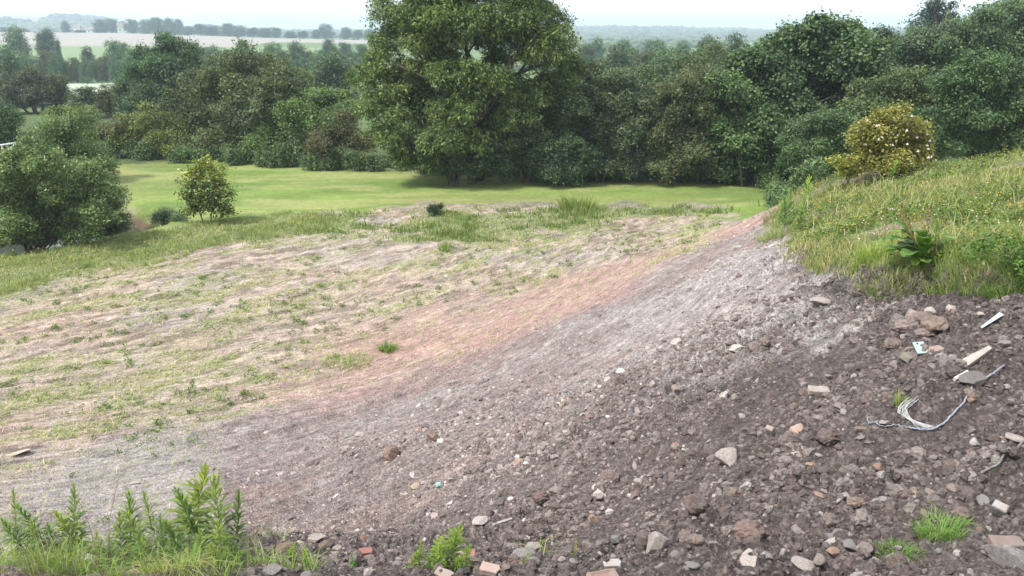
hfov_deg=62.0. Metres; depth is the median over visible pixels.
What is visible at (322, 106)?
elder bush
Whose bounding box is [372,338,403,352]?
weed patch
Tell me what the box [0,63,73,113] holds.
beech
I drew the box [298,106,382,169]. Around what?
dogwood bush
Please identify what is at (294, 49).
oak
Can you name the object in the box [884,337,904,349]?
clod
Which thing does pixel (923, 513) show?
clod
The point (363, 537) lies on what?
stone
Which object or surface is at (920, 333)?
clod
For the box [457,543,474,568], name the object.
leafy weed
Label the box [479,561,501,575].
brick
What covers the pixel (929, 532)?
grass tuft
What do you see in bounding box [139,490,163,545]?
leafy weed
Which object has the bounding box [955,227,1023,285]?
bramble
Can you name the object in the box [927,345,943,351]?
brick
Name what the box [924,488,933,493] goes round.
stone
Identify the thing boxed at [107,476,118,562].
dry stalk
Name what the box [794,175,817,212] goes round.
leafy weed
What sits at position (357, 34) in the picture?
field tree
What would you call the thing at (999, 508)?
brick
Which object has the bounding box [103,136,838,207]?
undergrowth
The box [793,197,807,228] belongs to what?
leafy weed
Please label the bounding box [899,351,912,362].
brick
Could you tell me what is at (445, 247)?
weed patch
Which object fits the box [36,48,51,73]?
hedge shrub
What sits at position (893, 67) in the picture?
hawthorn
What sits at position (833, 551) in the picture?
stone
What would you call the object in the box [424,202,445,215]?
uprooted shrub
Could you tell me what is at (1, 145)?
footbridge rail
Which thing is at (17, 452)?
plank
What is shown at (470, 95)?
ash tree
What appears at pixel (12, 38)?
ash tree
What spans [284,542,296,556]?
leafy weed
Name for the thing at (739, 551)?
stone
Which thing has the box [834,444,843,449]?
clod
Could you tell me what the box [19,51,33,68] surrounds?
hedge shrub
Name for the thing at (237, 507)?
leafy weed
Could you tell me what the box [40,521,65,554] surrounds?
leafy weed
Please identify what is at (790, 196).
leafy weed
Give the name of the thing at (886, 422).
stone
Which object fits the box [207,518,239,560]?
leafy weed
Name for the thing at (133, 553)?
leafy weed
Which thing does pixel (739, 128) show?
sycamore
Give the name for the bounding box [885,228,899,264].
leafy weed
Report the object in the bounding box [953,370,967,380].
plaster strip
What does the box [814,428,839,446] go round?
clod
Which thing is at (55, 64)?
hedge shrub
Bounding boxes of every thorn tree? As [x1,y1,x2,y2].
[63,85,98,115]
[79,46,96,77]
[86,82,118,117]
[107,74,137,119]
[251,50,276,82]
[309,58,322,84]
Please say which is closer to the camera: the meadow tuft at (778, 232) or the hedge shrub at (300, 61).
the meadow tuft at (778, 232)
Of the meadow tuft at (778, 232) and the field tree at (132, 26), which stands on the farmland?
the field tree at (132, 26)
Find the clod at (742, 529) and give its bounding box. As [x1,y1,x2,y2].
[731,519,764,542]
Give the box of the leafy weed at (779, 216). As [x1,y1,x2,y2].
[773,201,784,228]
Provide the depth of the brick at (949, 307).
9.83 m
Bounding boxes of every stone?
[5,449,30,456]
[129,480,139,484]
[262,563,282,574]
[275,541,296,554]
[300,570,311,575]
[307,533,325,541]
[312,572,323,575]
[318,538,333,548]
[332,544,342,550]
[354,431,364,435]
[360,535,368,540]
[363,567,374,575]
[392,560,401,565]
[411,482,419,489]
[457,568,463,573]
[463,567,469,573]
[472,516,487,524]
[502,564,509,569]
[512,547,535,559]
[525,542,542,551]
[569,558,577,563]
[592,493,603,500]
[611,535,619,543]
[633,478,641,482]
[646,531,669,554]
[669,550,680,557]
[670,338,681,345]
[670,444,676,450]
[684,561,699,568]
[714,447,736,466]
[731,549,742,554]
[739,548,757,566]
[765,552,773,560]
[784,443,793,448]
[791,555,813,570]
[809,297,830,304]
[813,553,825,565]
[814,491,823,498]
[816,467,828,473]
[824,533,833,538]
[824,537,834,544]
[826,546,839,556]
[833,402,841,408]
[843,539,855,550]
[855,435,864,440]
[857,541,872,552]
[872,462,882,470]
[879,420,888,424]
[891,545,901,549]
[924,307,936,314]
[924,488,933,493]
[928,455,937,459]
[935,548,941,553]
[947,483,956,491]
[958,371,987,386]
[967,397,974,402]
[976,311,984,316]
[976,494,989,505]
[982,544,1023,570]
[997,339,1011,346]
[1003,384,1010,389]
[1005,432,1023,443]
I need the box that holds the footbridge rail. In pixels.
[0,142,15,152]
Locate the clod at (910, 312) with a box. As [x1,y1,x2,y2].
[905,309,916,318]
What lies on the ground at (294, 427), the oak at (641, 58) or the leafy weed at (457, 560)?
the leafy weed at (457, 560)
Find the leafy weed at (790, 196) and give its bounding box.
[785,187,796,219]
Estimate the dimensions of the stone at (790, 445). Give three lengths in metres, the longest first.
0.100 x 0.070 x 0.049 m
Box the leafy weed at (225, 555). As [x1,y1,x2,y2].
[220,547,235,565]
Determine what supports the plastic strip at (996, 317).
on the ground at (294, 427)
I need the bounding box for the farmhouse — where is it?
[117,22,127,32]
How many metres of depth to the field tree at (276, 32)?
907.97 m
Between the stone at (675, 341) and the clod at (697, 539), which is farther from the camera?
the stone at (675, 341)
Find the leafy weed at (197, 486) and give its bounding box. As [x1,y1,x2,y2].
[162,462,227,547]
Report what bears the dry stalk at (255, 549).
on the ground at (294, 427)
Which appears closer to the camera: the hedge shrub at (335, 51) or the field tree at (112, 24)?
the hedge shrub at (335, 51)
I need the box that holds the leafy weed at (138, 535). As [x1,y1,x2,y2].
[129,527,159,563]
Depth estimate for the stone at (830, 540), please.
6.29 m
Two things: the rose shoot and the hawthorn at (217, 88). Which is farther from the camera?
the hawthorn at (217, 88)
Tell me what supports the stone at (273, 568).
on the ground at (294, 427)
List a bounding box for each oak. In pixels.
[100,37,130,65]
[112,27,209,118]
[120,47,140,82]
[201,45,226,69]
[261,41,284,56]
[283,39,309,65]
[305,51,362,102]
[321,39,336,53]
[337,41,353,54]
[574,40,597,67]
[592,37,605,60]
[598,42,636,70]
[616,37,631,52]
[621,44,642,65]
[631,47,656,78]
[640,43,693,83]
[641,39,669,64]
[674,40,692,65]
[695,34,710,49]
[698,40,728,92]
[722,30,748,61]
[868,18,963,91]
[926,0,1023,146]
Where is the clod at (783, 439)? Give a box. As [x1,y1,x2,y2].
[777,436,787,442]
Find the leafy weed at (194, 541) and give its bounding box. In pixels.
[189,535,197,561]
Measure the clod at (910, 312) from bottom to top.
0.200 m
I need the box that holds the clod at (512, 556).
[508,553,518,561]
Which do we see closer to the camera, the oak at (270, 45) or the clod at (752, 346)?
the clod at (752, 346)
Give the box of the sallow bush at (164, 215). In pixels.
[146,205,194,223]
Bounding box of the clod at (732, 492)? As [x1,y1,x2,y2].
[728,489,736,495]
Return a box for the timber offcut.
[962,346,991,366]
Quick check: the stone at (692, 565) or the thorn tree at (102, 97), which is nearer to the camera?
the stone at (692, 565)
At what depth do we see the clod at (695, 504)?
7.12 m
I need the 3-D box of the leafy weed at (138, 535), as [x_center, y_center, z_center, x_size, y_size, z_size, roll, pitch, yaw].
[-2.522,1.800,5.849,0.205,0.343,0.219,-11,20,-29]
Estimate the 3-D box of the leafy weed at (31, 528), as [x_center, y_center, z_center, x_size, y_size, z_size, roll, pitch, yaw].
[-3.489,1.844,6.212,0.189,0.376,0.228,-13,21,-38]
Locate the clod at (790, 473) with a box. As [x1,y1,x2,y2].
[788,470,795,476]
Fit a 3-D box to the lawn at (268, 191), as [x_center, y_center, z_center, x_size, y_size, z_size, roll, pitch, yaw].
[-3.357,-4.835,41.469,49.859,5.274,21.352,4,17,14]
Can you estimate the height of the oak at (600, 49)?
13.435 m
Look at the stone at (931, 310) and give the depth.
10.23 m
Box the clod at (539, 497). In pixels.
[532,490,548,504]
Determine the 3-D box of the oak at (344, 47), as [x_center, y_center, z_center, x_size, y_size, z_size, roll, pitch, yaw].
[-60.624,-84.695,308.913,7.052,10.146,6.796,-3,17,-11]
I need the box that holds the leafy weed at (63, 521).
[49,509,99,555]
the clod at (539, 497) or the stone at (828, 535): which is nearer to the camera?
the stone at (828, 535)
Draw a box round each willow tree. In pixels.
[0,44,24,76]
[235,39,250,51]
[290,65,315,103]
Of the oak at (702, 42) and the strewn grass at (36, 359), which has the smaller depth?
the strewn grass at (36, 359)
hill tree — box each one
[902,19,931,54]
[938,8,957,66]
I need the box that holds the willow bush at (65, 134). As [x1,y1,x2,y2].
[4,106,136,246]
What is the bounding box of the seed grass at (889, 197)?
[774,142,1023,259]
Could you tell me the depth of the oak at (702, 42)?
268.69 m
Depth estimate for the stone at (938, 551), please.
5.91 m
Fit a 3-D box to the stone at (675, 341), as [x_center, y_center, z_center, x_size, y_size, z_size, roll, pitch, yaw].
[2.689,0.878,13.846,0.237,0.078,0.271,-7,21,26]
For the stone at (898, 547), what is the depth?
6.03 m
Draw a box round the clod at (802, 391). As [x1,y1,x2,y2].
[798,388,807,395]
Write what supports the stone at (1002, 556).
on the ground at (294, 427)
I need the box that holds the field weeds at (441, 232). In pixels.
[296,200,759,242]
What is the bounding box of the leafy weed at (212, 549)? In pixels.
[204,542,224,564]
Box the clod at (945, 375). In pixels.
[942,369,948,378]
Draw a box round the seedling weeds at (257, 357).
[0,205,723,541]
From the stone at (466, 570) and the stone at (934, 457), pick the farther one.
the stone at (934, 457)
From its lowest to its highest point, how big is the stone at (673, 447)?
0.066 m
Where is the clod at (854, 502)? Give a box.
[846,496,865,507]
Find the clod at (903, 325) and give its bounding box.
[894,319,919,332]
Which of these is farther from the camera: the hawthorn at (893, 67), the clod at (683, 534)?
the hawthorn at (893, 67)
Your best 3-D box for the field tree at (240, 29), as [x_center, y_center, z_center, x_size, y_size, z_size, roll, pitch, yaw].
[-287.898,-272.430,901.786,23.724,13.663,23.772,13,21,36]
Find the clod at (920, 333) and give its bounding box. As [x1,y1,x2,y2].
[915,328,935,338]
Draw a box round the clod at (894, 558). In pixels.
[885,553,907,568]
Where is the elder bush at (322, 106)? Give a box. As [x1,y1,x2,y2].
[239,83,366,162]
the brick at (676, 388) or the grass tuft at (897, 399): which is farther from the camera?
the brick at (676, 388)
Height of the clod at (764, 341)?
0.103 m
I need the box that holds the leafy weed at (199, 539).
[190,527,215,564]
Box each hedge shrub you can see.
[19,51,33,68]
[26,54,45,78]
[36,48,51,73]
[46,49,64,76]
[61,60,74,82]
[65,55,82,82]
[76,55,95,82]
[89,58,102,81]
[95,53,111,81]
[106,54,123,82]
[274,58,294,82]
[275,50,287,58]
[291,53,310,79]
[302,49,316,63]
[307,53,325,75]
[315,49,327,60]
[326,42,345,62]
[342,50,358,72]
[342,55,361,79]
[349,42,368,62]
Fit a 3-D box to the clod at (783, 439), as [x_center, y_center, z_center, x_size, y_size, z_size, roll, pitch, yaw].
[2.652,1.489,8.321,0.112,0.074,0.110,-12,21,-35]
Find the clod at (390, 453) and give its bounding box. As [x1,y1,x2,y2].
[383,445,398,461]
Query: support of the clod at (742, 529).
on the ground at (294, 427)
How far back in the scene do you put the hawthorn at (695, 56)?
48.93 m
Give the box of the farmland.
[0,16,1023,217]
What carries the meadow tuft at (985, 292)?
on the ground at (294, 427)
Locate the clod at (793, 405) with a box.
[789,403,797,408]
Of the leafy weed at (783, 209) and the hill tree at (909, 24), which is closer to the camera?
the leafy weed at (783, 209)
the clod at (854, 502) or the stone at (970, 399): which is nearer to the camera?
the clod at (854, 502)
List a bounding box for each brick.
[358,547,373,555]
[434,566,453,575]
[468,549,475,555]
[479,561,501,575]
[586,568,618,575]
[603,559,620,568]
[671,384,681,391]
[732,245,741,249]
[765,425,774,435]
[789,423,803,433]
[807,385,829,394]
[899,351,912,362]
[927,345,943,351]
[946,304,955,311]
[987,534,1023,547]
[991,499,1009,516]
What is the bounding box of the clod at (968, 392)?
[963,388,976,400]
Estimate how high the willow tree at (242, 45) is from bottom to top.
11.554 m
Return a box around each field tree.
[0,27,10,31]
[60,21,70,32]
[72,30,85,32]
[91,18,109,32]
[103,18,117,32]
[121,18,139,33]
[137,18,152,33]
[143,16,163,33]
[160,17,178,34]
[172,18,183,34]
[181,26,196,34]
[192,23,208,35]
[205,24,219,35]
[217,23,236,36]
[231,25,248,36]
[243,27,258,36]
[256,27,273,37]
[267,27,280,37]
[283,31,297,38]
[296,30,309,38]
[310,29,320,38]
[317,23,336,38]
[337,26,354,39]
[351,29,364,39]
[361,29,373,39]
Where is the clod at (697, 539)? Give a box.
[692,534,704,544]
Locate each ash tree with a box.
[0,24,35,60]
[342,0,592,183]
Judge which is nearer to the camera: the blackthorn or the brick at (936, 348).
the brick at (936, 348)
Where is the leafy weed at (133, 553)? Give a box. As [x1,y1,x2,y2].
[125,548,136,569]
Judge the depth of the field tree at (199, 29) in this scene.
886.57 m
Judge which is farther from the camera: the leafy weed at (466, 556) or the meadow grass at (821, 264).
the meadow grass at (821, 264)
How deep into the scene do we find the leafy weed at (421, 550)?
6.25 m
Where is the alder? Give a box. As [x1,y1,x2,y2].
[0,94,32,155]
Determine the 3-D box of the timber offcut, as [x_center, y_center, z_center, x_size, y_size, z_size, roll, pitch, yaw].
[4.481,0.657,8.220,0.298,0.197,0.097,-6,18,-18]
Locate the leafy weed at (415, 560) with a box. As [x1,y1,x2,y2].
[405,550,421,568]
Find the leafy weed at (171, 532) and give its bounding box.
[158,518,192,556]
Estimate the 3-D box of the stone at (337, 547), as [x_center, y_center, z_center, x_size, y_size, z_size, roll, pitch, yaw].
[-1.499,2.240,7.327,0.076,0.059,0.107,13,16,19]
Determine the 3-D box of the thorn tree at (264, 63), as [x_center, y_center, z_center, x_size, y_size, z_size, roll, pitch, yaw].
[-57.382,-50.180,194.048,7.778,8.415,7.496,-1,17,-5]
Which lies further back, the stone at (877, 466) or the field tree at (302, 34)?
the field tree at (302, 34)
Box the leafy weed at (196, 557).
[190,547,201,565]
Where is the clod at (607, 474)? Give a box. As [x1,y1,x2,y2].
[599,469,615,480]
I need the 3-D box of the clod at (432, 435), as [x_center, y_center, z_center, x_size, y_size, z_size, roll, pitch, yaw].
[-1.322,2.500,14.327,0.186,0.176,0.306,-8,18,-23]
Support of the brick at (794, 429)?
on the ground at (294, 427)
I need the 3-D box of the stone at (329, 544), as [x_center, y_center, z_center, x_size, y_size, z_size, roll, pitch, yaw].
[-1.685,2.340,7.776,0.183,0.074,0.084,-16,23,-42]
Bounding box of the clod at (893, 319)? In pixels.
[887,313,905,331]
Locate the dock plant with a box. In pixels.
[877,199,956,264]
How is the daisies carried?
on the ground at (294, 427)
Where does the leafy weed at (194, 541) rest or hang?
on the ground at (294, 427)
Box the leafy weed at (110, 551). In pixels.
[105,535,118,563]
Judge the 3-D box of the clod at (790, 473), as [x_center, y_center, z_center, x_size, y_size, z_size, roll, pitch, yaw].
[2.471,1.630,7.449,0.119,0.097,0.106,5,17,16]
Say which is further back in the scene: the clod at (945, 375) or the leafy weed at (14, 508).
the clod at (945, 375)
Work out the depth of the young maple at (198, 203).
36.40 m
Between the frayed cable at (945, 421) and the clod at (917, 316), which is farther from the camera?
the clod at (917, 316)
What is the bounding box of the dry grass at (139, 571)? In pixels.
[116,551,226,575]
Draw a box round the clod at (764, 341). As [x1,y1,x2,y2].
[758,337,770,345]
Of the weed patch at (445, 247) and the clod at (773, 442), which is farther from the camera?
the weed patch at (445, 247)
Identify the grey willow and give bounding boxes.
[572,53,666,182]
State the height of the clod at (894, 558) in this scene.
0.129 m
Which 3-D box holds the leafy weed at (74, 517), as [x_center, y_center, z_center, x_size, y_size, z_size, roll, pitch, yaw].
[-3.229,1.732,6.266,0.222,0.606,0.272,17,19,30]
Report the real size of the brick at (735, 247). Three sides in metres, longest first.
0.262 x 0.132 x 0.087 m
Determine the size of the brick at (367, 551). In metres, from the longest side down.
0.132 x 0.074 x 0.050 m
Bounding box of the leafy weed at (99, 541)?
[93,528,103,558]
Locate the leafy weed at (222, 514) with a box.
[191,471,249,561]
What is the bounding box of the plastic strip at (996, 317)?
[981,312,1003,327]
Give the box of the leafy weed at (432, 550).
[422,536,447,570]
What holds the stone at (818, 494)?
on the ground at (294, 427)
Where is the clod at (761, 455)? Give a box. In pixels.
[757,452,765,459]
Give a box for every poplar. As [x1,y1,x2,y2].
[31,26,61,58]
[54,40,63,58]
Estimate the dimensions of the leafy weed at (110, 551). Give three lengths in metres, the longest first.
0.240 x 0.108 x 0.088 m
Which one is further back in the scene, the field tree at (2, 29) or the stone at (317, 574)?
the field tree at (2, 29)
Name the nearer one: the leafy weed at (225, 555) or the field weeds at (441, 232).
the leafy weed at (225, 555)
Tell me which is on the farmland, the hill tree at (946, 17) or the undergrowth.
the hill tree at (946, 17)
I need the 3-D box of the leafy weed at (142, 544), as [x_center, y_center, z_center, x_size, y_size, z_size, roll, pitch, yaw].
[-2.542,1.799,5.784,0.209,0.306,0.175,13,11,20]
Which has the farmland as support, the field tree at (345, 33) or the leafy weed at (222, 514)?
the field tree at (345, 33)
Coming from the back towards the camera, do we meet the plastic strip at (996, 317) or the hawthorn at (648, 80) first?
the hawthorn at (648, 80)
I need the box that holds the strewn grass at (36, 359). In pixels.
[0,206,721,547]
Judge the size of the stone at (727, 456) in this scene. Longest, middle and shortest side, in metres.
0.267 x 0.240 x 0.184 m
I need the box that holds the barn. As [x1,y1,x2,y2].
[86,27,103,32]
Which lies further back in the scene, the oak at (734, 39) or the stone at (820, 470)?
the oak at (734, 39)
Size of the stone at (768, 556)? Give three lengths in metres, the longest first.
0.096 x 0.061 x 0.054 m
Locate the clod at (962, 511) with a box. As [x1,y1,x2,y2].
[950,506,971,519]
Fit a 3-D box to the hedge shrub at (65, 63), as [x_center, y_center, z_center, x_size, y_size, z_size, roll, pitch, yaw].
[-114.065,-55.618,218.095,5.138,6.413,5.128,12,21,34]
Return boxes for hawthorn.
[154,34,314,160]
[408,127,515,186]
[489,88,596,183]
[517,70,615,147]
[600,53,678,170]
[636,60,724,184]
[668,33,772,126]
[765,111,847,182]
[773,102,860,179]
[808,44,908,136]
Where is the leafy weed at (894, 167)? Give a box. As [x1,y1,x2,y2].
[885,161,898,181]
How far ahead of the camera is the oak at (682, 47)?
287.88 m
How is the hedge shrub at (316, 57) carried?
on the farmland
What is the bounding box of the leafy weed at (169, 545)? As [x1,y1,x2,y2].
[164,537,179,564]
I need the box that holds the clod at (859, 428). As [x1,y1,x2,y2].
[854,426,866,431]
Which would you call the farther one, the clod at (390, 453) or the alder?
the alder
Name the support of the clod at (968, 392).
on the ground at (294, 427)
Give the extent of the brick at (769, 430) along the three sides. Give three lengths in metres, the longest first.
0.151 x 0.085 x 0.058 m
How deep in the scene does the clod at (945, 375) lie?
8.08 m
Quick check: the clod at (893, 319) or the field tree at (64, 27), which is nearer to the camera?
the clod at (893, 319)
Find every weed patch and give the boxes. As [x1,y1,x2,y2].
[321,350,374,370]
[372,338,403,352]
[435,236,453,251]
[553,193,602,211]
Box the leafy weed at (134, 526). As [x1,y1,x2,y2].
[123,510,160,555]
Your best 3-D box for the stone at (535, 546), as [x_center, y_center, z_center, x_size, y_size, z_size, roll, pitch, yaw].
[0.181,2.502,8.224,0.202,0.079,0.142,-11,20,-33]
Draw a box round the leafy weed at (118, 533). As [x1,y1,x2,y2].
[105,510,132,564]
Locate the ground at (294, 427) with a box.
[0,157,1023,575]
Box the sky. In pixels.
[0,0,1023,29]
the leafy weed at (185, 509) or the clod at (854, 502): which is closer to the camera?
the leafy weed at (185, 509)
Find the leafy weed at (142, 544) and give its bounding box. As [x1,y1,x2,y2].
[123,535,151,569]
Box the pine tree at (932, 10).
[898,0,966,31]
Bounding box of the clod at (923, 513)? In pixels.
[919,509,927,519]
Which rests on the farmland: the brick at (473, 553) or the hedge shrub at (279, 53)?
the hedge shrub at (279, 53)
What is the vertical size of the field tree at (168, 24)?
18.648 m
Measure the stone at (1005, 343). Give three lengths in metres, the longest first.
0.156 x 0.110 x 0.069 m
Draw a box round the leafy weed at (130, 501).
[109,488,148,553]
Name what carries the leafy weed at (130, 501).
on the ground at (294, 427)
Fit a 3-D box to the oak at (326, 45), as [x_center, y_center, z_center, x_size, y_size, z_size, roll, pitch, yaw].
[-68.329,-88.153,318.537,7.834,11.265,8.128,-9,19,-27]
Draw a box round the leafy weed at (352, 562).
[349,552,357,567]
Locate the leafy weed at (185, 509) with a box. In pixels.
[169,486,214,544]
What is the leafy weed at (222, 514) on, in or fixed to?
on the ground at (294, 427)
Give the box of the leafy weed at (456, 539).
[427,522,467,567]
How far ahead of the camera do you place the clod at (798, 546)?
6.35 m
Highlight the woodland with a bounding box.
[0,13,927,70]
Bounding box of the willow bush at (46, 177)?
[0,140,131,252]
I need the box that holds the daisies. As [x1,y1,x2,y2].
[773,149,1023,244]
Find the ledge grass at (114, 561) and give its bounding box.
[0,518,335,575]
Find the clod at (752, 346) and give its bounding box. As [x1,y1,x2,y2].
[748,342,760,351]
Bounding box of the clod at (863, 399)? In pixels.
[859,395,871,404]
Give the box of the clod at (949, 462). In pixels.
[943,459,955,467]
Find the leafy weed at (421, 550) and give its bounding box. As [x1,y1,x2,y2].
[413,540,427,567]
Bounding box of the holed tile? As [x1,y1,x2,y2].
[912,341,927,353]
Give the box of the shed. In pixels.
[68,25,81,32]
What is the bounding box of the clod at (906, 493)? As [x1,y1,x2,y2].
[900,489,914,498]
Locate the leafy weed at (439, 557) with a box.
[429,542,449,568]
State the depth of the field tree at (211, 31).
897.24 m
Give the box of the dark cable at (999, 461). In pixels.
[971,438,1023,477]
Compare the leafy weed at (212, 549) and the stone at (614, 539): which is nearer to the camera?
the leafy weed at (212, 549)
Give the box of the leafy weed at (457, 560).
[450,554,462,571]
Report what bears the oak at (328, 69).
on the farmland
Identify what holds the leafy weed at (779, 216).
on the ground at (294, 427)
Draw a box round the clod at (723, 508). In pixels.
[718,506,728,512]
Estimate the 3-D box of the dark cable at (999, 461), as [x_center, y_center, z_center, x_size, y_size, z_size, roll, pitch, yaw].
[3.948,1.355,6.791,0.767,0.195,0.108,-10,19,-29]
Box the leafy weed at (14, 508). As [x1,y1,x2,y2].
[5,487,26,545]
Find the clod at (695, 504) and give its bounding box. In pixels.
[683,493,707,515]
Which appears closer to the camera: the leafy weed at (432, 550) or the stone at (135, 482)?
the leafy weed at (432, 550)
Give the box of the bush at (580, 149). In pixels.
[523,128,607,186]
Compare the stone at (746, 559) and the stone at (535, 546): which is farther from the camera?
the stone at (535, 546)
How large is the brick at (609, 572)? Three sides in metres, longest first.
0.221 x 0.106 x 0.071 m
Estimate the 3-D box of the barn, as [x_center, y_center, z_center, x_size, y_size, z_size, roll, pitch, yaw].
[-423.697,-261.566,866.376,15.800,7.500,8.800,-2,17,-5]
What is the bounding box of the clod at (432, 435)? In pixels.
[426,431,439,441]
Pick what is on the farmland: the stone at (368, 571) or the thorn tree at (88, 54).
the thorn tree at (88, 54)
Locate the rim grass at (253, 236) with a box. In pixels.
[0,209,348,294]
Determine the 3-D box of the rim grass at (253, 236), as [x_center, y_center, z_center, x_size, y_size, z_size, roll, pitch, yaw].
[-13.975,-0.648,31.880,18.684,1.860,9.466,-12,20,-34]
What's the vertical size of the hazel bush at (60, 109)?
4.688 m
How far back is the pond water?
37.37 m
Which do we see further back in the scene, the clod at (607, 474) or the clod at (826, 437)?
the clod at (607, 474)
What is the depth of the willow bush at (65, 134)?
35.68 m
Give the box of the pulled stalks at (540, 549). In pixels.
[515,536,582,563]
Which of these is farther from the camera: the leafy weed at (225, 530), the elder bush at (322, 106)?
the elder bush at (322, 106)
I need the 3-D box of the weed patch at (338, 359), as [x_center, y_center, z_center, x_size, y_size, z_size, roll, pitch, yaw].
[-4.166,1.864,21.455,1.680,0.172,1.522,0,17,0]
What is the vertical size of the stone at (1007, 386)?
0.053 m
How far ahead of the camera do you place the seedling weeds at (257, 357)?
25.43 m
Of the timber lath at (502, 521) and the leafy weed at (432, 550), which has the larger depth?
the timber lath at (502, 521)
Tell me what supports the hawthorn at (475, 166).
on the lawn at (268, 191)
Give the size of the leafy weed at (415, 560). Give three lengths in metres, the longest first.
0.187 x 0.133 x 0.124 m
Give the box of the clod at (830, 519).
[820,512,841,527]
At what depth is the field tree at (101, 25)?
857.63 m
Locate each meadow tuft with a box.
[748,216,806,242]
[849,239,897,274]
[849,249,943,301]
[915,230,1023,297]
[947,247,1023,299]
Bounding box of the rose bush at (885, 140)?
[838,95,938,180]
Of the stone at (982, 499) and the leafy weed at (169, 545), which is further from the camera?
the stone at (982, 499)
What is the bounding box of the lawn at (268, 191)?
[107,161,789,235]
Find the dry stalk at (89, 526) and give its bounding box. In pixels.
[72,485,98,560]
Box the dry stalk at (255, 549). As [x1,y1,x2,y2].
[254,527,255,567]
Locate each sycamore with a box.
[687,66,792,186]
[714,6,901,126]
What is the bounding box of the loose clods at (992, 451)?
[0,163,1023,575]
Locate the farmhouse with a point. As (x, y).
(120, 28)
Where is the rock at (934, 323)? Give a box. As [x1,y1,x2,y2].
[920,315,948,331]
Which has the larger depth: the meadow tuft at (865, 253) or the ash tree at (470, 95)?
the ash tree at (470, 95)
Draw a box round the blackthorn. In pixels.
[901,43,1023,160]
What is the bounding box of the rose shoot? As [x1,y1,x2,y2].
[824,149,866,191]
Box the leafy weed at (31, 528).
[25,517,47,555]
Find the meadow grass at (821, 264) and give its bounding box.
[761,153,1023,295]
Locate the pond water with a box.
[0,220,139,254]
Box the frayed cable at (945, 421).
[867,365,1004,430]
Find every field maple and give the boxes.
[105,99,193,156]
[826,62,962,168]
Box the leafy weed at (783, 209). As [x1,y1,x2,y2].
[775,195,793,226]
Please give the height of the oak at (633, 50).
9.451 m
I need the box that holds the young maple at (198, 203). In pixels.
[166,154,241,222]
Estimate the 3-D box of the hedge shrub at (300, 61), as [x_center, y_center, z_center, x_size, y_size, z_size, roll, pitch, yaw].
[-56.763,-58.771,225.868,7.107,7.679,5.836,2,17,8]
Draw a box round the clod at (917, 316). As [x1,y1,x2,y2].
[910,311,929,322]
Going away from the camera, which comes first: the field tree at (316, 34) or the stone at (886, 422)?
the stone at (886, 422)
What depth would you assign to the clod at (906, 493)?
6.81 m
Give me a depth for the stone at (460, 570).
6.16 m
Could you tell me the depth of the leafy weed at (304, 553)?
6.45 m
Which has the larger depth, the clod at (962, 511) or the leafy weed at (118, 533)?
the clod at (962, 511)
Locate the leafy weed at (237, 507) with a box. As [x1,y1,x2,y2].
[222,487,253,560]
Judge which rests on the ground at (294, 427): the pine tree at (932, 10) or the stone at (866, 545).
the stone at (866, 545)
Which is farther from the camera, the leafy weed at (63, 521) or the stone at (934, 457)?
the stone at (934, 457)
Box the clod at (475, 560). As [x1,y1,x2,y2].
[470,558,479,562]
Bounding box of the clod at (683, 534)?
[676,529,691,539]
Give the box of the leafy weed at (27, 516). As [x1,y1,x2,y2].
[14,502,51,542]
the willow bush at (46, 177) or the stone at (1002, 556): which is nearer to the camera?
the stone at (1002, 556)
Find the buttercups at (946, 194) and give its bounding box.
[803,151,1022,245]
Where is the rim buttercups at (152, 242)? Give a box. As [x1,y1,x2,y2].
[1,207,323,273]
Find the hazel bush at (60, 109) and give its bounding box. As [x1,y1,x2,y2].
[32,101,115,154]
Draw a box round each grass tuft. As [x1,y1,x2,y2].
[111,543,213,575]
[871,535,931,561]
[891,388,910,406]
[907,499,990,543]
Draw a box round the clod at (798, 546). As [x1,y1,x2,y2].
[794,542,802,549]
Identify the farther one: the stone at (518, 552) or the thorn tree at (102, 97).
the thorn tree at (102, 97)
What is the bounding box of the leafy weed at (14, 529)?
[0,515,40,554]
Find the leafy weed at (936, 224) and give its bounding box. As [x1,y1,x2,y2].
[932,217,941,234]
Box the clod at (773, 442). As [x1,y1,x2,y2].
[770,440,777,445]
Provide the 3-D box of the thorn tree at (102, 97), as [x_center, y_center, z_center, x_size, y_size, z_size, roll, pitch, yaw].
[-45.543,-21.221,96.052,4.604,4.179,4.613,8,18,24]
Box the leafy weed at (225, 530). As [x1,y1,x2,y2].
[223,529,240,561]
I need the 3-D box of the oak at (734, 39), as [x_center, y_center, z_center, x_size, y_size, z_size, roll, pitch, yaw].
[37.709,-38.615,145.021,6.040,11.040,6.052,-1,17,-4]
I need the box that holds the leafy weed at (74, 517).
[61,481,92,549]
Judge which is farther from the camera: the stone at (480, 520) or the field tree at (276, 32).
the field tree at (276, 32)
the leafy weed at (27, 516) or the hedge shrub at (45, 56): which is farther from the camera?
the hedge shrub at (45, 56)
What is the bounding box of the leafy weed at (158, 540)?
[154,514,177,559]
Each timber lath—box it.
[492,518,511,525]
[548,400,566,420]
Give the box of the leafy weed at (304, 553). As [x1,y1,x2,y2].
[301,545,309,562]
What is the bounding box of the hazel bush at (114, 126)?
[91,116,137,155]

